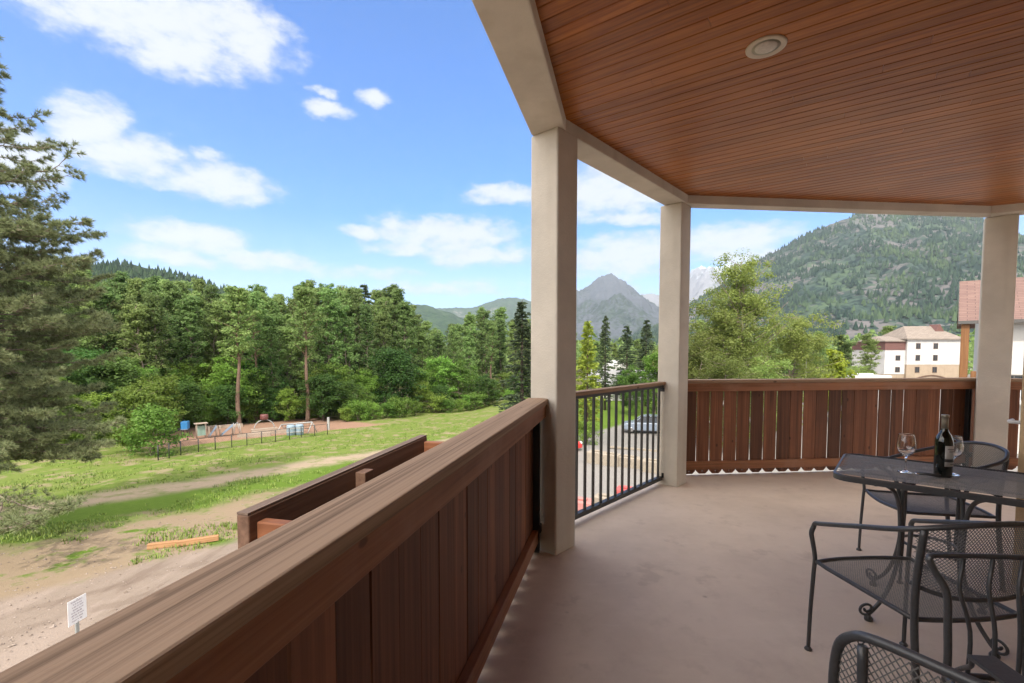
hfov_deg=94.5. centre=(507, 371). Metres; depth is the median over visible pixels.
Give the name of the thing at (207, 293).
cottonwood tree
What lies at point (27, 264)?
pine tree
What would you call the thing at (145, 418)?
shrub
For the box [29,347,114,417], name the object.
maple tree
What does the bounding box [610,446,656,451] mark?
kerb
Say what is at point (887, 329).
cottonwood tree
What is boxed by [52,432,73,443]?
shrub
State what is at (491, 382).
maple tree
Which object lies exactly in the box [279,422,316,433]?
swing set
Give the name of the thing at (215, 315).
cottonwood tree
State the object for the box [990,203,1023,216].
stucco beam
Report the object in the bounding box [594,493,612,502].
concrete block
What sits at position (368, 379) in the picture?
young tree
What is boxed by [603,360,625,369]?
white barn
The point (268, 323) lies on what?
cottonwood tree
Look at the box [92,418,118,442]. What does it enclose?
shrub
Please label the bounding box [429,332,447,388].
cottonwood tree
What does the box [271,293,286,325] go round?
cottonwood tree
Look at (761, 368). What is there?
shrub
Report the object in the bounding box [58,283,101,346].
cottonwood tree
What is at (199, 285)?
cottonwood tree
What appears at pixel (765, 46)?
recessed light
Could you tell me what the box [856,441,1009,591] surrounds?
armchair
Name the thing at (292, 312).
cottonwood tree
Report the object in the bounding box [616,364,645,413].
young tree
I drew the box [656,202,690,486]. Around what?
stucco column
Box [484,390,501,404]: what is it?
shrub
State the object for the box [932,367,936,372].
window
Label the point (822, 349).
cottonwood tree
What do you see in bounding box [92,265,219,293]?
hill
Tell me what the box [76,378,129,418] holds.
maple tree
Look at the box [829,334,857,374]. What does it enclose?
cottonwood tree
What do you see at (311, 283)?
cottonwood tree
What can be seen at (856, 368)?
shrub
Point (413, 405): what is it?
shrub
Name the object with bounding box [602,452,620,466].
concrete block
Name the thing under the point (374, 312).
cottonwood tree
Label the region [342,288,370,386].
cottonwood tree
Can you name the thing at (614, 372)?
white house
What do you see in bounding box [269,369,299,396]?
maple tree
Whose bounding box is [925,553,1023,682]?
spindle armchair
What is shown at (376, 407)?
shrub
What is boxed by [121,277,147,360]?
cottonwood tree
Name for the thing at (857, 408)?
wooden railing
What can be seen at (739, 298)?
cottonwood tree
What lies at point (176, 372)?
young tree
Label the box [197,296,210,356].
cottonwood tree
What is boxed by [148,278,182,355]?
cottonwood tree
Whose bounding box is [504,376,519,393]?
maple tree
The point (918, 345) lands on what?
window
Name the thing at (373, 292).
cottonwood tree
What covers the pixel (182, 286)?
cottonwood tree
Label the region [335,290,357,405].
cottonwood tree
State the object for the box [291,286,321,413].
cottonwood tree
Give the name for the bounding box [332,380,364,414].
maple tree
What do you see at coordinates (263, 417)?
play arch
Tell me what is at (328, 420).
white post
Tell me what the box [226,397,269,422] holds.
shrub
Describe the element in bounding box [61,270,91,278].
slender tree
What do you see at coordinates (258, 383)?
maple tree
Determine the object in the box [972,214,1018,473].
stucco column
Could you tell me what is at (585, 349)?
larch tree
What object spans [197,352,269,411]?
young tree
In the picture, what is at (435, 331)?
cottonwood tree
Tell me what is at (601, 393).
metal railing
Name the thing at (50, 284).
slender tree
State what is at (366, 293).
conifer tree
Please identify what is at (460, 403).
shrub
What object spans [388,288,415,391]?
cottonwood tree
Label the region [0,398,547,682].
wooden railing
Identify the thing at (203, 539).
timber beam
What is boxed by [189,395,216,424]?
young tree
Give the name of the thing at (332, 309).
cottonwood tree
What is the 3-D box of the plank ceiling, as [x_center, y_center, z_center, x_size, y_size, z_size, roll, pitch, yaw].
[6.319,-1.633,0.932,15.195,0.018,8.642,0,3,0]
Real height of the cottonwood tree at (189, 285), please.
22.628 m
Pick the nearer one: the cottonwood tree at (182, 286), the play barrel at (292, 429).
the play barrel at (292, 429)
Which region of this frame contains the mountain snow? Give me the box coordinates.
[641,264,739,306]
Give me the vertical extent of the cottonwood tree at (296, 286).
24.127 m
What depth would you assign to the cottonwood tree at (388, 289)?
101.78 m
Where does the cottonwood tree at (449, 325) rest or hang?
on the ground at (56, 577)
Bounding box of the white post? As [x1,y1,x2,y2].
[327,417,329,429]
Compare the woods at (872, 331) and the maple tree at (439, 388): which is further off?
the woods at (872, 331)
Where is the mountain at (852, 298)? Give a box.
[634,214,1023,347]
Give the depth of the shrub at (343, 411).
62.08 m
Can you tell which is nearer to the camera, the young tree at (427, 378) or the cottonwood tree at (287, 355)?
the cottonwood tree at (287, 355)
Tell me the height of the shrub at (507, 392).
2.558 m
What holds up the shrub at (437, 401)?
on the ground at (56, 577)
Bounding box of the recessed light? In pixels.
[745,34,786,58]
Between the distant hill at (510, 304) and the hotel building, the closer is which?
the hotel building
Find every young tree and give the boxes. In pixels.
[19,377,85,445]
[71,391,111,440]
[96,379,174,450]
[116,365,159,384]
[127,373,188,438]
[152,363,194,404]
[170,360,211,422]
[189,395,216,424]
[195,360,226,419]
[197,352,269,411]
[271,386,303,421]
[290,368,326,413]
[297,395,314,415]
[313,361,362,417]
[350,367,384,409]
[358,389,377,416]
[407,365,441,407]
[409,380,432,411]
[423,355,463,402]
[445,359,480,406]
[461,394,470,409]
[494,372,510,396]
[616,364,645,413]
[638,351,657,412]
[652,328,723,423]
[688,292,771,426]
[689,349,763,444]
[749,308,845,424]
[799,353,831,395]
[845,365,876,373]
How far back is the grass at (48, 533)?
25.71 m
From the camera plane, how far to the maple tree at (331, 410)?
65.81 m
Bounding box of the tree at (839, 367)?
[821,349,858,402]
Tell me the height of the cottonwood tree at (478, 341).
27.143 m
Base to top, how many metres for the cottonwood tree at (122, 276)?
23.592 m
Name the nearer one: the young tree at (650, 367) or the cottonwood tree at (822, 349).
the young tree at (650, 367)
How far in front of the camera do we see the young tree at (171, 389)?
47.04 m
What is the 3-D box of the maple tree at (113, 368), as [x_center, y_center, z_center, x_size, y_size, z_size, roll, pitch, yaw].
[-39.617,2.397,46.625,8.879,8.903,8.421,2,4,40]
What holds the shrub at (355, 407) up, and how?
on the ground at (56, 577)
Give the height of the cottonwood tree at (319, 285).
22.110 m
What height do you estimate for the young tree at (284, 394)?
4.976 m
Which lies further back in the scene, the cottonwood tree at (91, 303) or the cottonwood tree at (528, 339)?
the cottonwood tree at (528, 339)
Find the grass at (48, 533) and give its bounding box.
[0,420,483,564]
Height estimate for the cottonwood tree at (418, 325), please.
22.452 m
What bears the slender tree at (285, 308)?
on the ground at (56, 577)
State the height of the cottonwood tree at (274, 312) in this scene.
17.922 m
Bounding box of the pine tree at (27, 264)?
[0,33,127,535]
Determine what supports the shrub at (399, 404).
on the ground at (56, 577)
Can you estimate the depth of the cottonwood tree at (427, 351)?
100.37 m
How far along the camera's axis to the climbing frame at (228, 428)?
48.32 m
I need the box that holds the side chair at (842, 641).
[828,630,987,682]
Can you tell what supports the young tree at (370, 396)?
on the ground at (56, 577)
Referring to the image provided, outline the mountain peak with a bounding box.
[576,273,658,344]
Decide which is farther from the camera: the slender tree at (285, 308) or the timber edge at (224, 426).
the slender tree at (285, 308)
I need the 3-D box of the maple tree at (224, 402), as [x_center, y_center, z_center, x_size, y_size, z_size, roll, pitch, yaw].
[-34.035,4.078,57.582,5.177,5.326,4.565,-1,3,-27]
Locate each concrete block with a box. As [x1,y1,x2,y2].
[578,497,590,509]
[587,450,605,463]
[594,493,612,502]
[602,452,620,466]
[617,485,631,492]
[619,454,639,468]
[643,458,656,473]
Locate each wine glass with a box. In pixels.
[896,433,916,473]
[952,435,963,475]
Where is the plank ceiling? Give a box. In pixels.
[535,0,1023,205]
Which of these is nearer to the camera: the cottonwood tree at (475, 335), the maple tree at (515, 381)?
the maple tree at (515, 381)
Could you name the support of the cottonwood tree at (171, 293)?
on the ground at (56, 577)
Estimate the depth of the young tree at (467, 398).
79.77 m
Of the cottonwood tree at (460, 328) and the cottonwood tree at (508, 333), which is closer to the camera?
the cottonwood tree at (460, 328)
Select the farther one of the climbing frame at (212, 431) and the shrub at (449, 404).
the shrub at (449, 404)
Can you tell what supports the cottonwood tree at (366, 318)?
on the ground at (56, 577)
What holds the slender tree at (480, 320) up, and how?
on the ground at (56, 577)
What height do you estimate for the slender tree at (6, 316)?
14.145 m
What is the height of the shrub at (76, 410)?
3.845 m
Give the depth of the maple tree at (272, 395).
61.77 m
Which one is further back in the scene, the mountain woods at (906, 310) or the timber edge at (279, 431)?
the mountain woods at (906, 310)
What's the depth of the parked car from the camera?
42.68 m
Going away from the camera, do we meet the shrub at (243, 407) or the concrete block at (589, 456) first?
the concrete block at (589, 456)
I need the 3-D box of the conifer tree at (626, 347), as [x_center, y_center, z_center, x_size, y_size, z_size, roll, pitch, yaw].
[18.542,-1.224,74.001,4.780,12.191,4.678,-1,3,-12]
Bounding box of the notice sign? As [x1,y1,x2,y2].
[67,593,86,632]
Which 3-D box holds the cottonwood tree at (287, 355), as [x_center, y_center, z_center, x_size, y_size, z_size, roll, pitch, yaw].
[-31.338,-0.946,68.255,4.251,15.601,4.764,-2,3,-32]
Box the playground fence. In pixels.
[157,424,327,459]
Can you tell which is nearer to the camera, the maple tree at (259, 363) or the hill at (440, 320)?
the maple tree at (259, 363)
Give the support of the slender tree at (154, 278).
on the ground at (56, 577)
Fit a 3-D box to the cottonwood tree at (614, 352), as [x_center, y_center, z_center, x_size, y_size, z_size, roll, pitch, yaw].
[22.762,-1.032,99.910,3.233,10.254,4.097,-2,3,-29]
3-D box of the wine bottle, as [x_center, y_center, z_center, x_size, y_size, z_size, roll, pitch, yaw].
[2.336,0.394,2.535,0.078,0.333,0.079,-2,4,-40]
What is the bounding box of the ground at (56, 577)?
[0,353,1017,671]
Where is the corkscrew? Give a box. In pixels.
[906,472,940,476]
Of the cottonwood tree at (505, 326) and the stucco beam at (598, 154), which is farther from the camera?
the cottonwood tree at (505, 326)
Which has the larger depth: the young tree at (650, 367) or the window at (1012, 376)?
the young tree at (650, 367)
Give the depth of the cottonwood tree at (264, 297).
73.52 m
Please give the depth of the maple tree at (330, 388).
62.29 m
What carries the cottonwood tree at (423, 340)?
on the ground at (56, 577)
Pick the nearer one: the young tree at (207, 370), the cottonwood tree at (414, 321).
the young tree at (207, 370)
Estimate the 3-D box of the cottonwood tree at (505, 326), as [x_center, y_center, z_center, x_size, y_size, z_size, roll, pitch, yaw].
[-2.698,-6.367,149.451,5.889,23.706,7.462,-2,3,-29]
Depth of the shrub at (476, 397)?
80.89 m
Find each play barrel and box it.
[286,424,295,435]
[295,424,303,434]
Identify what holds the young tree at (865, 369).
on the ground at (56, 577)
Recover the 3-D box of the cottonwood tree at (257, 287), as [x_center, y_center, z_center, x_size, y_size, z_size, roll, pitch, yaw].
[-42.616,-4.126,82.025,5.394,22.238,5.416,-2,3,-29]
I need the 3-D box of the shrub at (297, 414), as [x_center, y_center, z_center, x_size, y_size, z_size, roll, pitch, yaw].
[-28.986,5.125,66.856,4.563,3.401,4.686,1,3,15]
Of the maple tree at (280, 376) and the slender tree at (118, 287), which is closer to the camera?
the slender tree at (118, 287)
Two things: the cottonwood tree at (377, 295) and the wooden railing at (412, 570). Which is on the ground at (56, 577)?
the cottonwood tree at (377, 295)
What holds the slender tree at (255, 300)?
on the ground at (56, 577)
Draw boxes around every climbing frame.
[193,422,207,438]
[208,425,217,436]
[219,424,233,436]
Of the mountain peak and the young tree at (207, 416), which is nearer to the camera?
the young tree at (207, 416)
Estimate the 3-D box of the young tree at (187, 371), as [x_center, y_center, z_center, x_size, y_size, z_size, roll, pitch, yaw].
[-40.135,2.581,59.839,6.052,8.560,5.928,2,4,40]
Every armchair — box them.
[804,518,1023,682]
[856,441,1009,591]
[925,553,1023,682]
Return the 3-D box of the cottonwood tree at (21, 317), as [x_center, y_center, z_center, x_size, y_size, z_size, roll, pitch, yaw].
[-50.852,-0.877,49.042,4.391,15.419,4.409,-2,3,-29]
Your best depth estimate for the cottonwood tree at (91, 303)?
51.30 m
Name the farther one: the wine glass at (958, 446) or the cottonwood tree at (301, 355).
the cottonwood tree at (301, 355)
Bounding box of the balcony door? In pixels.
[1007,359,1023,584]
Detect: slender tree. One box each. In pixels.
[0,312,17,341]
[21,290,50,353]
[37,276,77,352]
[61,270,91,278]
[87,281,124,352]
[108,280,128,345]
[143,275,162,290]
[211,284,260,423]
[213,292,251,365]
[239,291,271,421]
[272,296,291,351]
[286,285,327,421]
[420,320,433,352]
[476,316,487,372]
[482,321,500,378]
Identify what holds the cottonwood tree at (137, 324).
on the ground at (56, 577)
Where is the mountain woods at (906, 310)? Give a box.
[604,213,1023,352]
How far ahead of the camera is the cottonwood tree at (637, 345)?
97.87 m
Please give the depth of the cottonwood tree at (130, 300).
53.85 m
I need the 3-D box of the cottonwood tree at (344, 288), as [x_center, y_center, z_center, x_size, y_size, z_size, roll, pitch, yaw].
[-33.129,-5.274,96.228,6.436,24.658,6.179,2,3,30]
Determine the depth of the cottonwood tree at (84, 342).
50.73 m
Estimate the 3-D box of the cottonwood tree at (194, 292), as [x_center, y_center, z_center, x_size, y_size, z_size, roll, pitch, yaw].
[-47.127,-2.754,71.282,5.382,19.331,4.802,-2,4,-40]
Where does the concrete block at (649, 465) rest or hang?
on the ground at (56, 577)
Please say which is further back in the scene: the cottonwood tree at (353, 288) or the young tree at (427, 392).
the cottonwood tree at (353, 288)
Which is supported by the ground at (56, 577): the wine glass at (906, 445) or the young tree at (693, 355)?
the young tree at (693, 355)
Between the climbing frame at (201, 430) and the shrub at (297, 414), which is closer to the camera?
the climbing frame at (201, 430)
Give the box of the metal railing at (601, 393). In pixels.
[575,381,665,519]
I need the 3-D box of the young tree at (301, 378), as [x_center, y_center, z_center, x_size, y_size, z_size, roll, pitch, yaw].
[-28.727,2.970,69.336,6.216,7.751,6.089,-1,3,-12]
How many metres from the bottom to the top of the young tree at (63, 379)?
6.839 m
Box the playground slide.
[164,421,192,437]
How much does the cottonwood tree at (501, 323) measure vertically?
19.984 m
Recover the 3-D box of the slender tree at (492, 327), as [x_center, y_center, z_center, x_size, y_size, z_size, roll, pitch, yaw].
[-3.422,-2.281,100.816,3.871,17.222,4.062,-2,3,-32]
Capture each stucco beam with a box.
[472,0,565,134]
[533,119,687,204]
[687,195,990,217]
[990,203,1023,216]
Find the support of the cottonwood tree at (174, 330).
on the ground at (56, 577)
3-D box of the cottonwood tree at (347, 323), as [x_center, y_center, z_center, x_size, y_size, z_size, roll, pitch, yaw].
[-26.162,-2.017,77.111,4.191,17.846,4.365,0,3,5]
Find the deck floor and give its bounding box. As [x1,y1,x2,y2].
[477,468,1021,682]
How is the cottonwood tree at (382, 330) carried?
on the ground at (56, 577)
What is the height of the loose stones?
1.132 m
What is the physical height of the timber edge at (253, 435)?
0.390 m
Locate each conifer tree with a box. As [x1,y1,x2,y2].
[357,283,371,376]
[494,301,530,411]
[595,316,618,409]
[611,326,640,401]
[635,320,655,406]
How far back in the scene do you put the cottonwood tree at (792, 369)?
49.75 m
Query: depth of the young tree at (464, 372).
84.97 m
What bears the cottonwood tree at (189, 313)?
on the ground at (56, 577)
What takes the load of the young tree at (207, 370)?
on the ground at (56, 577)
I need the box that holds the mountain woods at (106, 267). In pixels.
[7,257,288,313]
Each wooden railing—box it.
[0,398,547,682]
[686,377,975,473]
[1007,378,1021,469]
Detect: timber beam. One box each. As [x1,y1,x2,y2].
[147,540,176,549]
[176,534,218,546]
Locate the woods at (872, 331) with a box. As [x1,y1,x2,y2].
[370,329,974,384]
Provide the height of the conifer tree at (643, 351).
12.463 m
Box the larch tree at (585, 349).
[576,321,605,436]
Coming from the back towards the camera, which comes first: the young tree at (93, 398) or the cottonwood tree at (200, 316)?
the cottonwood tree at (200, 316)
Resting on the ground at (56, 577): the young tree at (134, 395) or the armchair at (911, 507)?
the young tree at (134, 395)
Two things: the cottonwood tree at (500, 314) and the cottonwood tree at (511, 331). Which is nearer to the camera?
the cottonwood tree at (511, 331)
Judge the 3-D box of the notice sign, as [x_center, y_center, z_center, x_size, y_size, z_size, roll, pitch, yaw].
[-8.133,5.511,8.981,0.045,2.514,0.360,0,3,4]
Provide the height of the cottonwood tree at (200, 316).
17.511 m
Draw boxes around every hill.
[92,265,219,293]
[410,304,530,345]
[435,297,530,330]
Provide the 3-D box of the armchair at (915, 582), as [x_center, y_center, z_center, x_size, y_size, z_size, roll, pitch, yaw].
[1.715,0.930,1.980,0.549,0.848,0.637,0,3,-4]
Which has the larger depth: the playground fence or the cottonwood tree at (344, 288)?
the cottonwood tree at (344, 288)
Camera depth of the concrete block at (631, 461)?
29.42 m
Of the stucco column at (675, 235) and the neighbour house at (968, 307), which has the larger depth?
the neighbour house at (968, 307)
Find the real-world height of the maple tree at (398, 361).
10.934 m
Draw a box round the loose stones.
[0,492,283,660]
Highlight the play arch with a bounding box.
[251,414,277,431]
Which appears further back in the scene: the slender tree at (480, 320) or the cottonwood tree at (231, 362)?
the slender tree at (480, 320)
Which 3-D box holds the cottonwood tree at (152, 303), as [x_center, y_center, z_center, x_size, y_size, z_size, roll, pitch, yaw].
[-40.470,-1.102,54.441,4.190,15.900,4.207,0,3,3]
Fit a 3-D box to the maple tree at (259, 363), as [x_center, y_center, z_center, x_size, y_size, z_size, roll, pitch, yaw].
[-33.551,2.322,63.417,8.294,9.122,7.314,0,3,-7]
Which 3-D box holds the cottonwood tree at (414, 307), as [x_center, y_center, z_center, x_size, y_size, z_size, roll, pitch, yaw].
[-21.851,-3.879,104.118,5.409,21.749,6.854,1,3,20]
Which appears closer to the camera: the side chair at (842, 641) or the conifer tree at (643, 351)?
the side chair at (842, 641)
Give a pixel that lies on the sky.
(277, 145)
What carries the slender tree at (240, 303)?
on the ground at (56, 577)
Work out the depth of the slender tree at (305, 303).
61.27 m
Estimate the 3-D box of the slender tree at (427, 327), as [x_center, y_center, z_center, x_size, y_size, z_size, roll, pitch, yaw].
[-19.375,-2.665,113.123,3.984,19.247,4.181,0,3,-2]
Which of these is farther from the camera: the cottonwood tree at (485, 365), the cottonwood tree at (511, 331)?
the cottonwood tree at (485, 365)
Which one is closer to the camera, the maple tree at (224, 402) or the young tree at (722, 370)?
the young tree at (722, 370)
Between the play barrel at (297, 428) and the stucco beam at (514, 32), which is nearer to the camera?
the stucco beam at (514, 32)
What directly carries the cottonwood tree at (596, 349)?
on the ground at (56, 577)
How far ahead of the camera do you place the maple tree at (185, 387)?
53.01 m
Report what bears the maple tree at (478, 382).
on the ground at (56, 577)
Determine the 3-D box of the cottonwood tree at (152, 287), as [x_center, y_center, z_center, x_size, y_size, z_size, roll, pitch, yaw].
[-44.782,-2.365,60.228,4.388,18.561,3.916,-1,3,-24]
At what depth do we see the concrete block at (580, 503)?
20.16 m
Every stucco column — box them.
[531,127,577,554]
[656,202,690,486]
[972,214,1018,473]
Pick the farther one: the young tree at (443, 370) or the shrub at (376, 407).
the young tree at (443, 370)
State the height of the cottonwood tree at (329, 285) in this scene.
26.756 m
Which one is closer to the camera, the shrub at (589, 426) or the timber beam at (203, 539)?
the timber beam at (203, 539)
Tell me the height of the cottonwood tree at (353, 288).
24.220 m
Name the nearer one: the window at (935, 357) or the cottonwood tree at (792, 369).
the cottonwood tree at (792, 369)
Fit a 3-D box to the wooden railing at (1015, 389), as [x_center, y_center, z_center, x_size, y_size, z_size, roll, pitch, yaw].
[7.164,0.649,5.017,2.870,1.088,0.147,1,3,24]
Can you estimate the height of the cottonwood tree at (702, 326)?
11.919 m
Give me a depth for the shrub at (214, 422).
57.84 m
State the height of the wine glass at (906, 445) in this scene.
0.212 m
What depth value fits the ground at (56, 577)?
24.77 m
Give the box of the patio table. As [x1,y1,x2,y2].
[833,453,1023,659]
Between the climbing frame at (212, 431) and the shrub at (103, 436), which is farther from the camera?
the climbing frame at (212, 431)
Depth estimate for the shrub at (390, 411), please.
66.82 m
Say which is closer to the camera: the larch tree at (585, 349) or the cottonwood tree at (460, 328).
the larch tree at (585, 349)
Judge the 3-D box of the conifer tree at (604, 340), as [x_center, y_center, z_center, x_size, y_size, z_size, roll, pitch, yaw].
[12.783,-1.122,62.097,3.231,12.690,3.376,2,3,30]
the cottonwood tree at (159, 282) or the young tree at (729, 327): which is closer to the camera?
the young tree at (729, 327)
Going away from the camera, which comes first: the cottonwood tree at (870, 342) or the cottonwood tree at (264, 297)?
the cottonwood tree at (264, 297)
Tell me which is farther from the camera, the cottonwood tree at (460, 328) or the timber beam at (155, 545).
the cottonwood tree at (460, 328)
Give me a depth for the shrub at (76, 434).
40.41 m
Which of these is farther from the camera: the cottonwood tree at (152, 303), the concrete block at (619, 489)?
the cottonwood tree at (152, 303)
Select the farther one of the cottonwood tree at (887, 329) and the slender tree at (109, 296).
the cottonwood tree at (887, 329)
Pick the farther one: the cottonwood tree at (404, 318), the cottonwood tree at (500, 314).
the cottonwood tree at (500, 314)
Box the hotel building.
[852,324,960,377]
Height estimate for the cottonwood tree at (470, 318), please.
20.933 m
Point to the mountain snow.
(701, 279)
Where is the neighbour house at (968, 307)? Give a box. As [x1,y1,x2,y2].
[957,277,1023,453]
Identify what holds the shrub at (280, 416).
on the ground at (56, 577)
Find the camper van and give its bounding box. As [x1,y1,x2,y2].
[846,373,903,410]
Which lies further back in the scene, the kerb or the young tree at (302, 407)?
the young tree at (302, 407)
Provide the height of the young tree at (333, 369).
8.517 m
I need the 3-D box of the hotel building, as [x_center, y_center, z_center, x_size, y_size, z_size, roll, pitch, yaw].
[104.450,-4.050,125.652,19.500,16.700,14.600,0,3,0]
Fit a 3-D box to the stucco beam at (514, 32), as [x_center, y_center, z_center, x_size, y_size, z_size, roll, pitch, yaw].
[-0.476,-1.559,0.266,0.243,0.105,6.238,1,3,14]
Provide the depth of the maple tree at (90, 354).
46.92 m
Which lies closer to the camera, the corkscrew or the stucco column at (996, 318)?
the corkscrew
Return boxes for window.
[916,343,920,348]
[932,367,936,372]
[933,355,937,360]
[1011,375,1022,396]
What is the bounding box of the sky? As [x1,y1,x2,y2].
[0,0,1023,307]
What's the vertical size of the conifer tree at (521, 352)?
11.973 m
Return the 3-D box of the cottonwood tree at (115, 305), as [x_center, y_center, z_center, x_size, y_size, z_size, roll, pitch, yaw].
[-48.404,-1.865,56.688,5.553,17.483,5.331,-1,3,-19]
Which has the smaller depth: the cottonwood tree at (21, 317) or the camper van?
the cottonwood tree at (21, 317)
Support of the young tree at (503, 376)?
on the ground at (56, 577)
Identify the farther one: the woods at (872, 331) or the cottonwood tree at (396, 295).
the woods at (872, 331)
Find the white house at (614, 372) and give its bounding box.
[583,370,656,400]
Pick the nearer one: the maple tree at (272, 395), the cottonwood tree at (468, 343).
the maple tree at (272, 395)
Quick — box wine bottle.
[933,414,953,477]
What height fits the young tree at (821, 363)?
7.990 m
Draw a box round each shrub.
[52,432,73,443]
[56,407,83,442]
[70,428,111,439]
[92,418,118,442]
[112,403,193,456]
[203,408,226,425]
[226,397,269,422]
[268,400,289,419]
[286,399,318,418]
[337,407,354,421]
[341,398,373,420]
[360,401,387,418]
[379,401,399,417]
[387,396,413,417]
[409,400,424,415]
[423,392,449,412]
[440,398,457,412]
[453,398,468,411]
[462,391,487,410]
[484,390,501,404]
[500,390,514,400]
[578,419,603,444]
[723,355,803,446]
[845,364,874,374]
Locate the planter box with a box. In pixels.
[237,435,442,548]
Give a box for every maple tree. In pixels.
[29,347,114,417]
[62,347,129,408]
[68,351,160,417]
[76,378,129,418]
[164,381,215,424]
[205,383,251,423]
[230,355,290,413]
[232,376,272,421]
[259,386,284,421]
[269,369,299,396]
[296,370,347,420]
[310,391,338,418]
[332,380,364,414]
[362,346,426,408]
[386,393,401,412]
[427,384,452,411]
[470,373,489,401]
[474,377,503,405]
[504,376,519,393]
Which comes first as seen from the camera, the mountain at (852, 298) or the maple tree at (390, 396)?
the maple tree at (390, 396)
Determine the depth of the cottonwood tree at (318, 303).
76.21 m
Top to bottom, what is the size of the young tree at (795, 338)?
11.937 m
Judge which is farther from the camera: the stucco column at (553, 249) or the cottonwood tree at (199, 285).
the cottonwood tree at (199, 285)
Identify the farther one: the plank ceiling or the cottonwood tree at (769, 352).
the cottonwood tree at (769, 352)
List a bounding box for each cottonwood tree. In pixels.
[3,312,23,353]
[44,298,98,386]
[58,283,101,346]
[65,283,108,376]
[93,284,123,353]
[102,271,129,285]
[105,296,137,367]
[116,303,167,377]
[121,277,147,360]
[131,292,178,400]
[140,279,172,372]
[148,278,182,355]
[159,296,199,405]
[160,279,185,369]
[172,279,188,359]
[173,281,201,298]
[174,295,208,419]
[177,290,209,358]
[183,293,209,378]
[190,277,205,297]
[197,284,223,414]
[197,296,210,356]
[200,300,230,417]
[210,293,240,383]
[233,297,269,417]
[248,284,267,391]
[256,315,285,419]
[258,291,275,364]
[264,300,288,369]
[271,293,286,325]
[275,312,304,397]
[284,281,313,357]
[288,297,311,387]
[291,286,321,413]
[305,279,316,288]
[308,287,332,384]
[313,288,351,412]
[316,283,341,365]
[321,283,333,339]
[332,305,360,387]
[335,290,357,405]
[336,285,348,297]
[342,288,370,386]
[348,286,367,397]
[352,303,378,394]
[365,297,396,405]
[366,289,385,387]
[367,289,394,337]
[370,297,393,403]
[380,284,399,393]
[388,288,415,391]
[393,300,421,404]
[398,306,421,400]
[411,305,419,329]
[411,325,434,387]
[413,315,425,375]
[421,335,434,401]
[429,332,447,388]
[430,329,442,358]
[432,333,448,385]
[444,323,457,346]
[446,325,462,400]
[447,324,465,392]
[457,323,478,391]
[461,313,481,377]
[461,317,482,380]
[475,308,498,385]
[476,306,489,375]
[489,315,507,377]
[490,319,508,389]
[491,306,508,385]
[503,322,519,390]
[505,325,525,371]
[525,319,530,368]
[593,341,603,369]
[609,343,622,359]
[632,339,643,369]
[692,248,797,377]
[695,319,709,365]
[762,337,779,377]
[779,339,815,378]
[809,331,829,371]
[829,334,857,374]
[856,333,883,374]
[878,325,896,334]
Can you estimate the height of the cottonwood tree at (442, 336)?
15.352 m
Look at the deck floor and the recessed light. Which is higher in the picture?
the recessed light
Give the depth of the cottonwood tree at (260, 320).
66.84 m
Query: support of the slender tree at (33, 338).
on the ground at (56, 577)
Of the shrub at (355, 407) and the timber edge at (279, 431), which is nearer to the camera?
the timber edge at (279, 431)
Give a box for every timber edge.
[205,424,242,428]
[237,432,270,437]
[252,429,285,433]
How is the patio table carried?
on the deck floor
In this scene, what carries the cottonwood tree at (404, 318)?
on the ground at (56, 577)
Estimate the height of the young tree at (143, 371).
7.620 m
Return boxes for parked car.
[624,414,656,432]
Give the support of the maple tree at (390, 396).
on the ground at (56, 577)
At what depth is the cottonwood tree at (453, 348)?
95.94 m

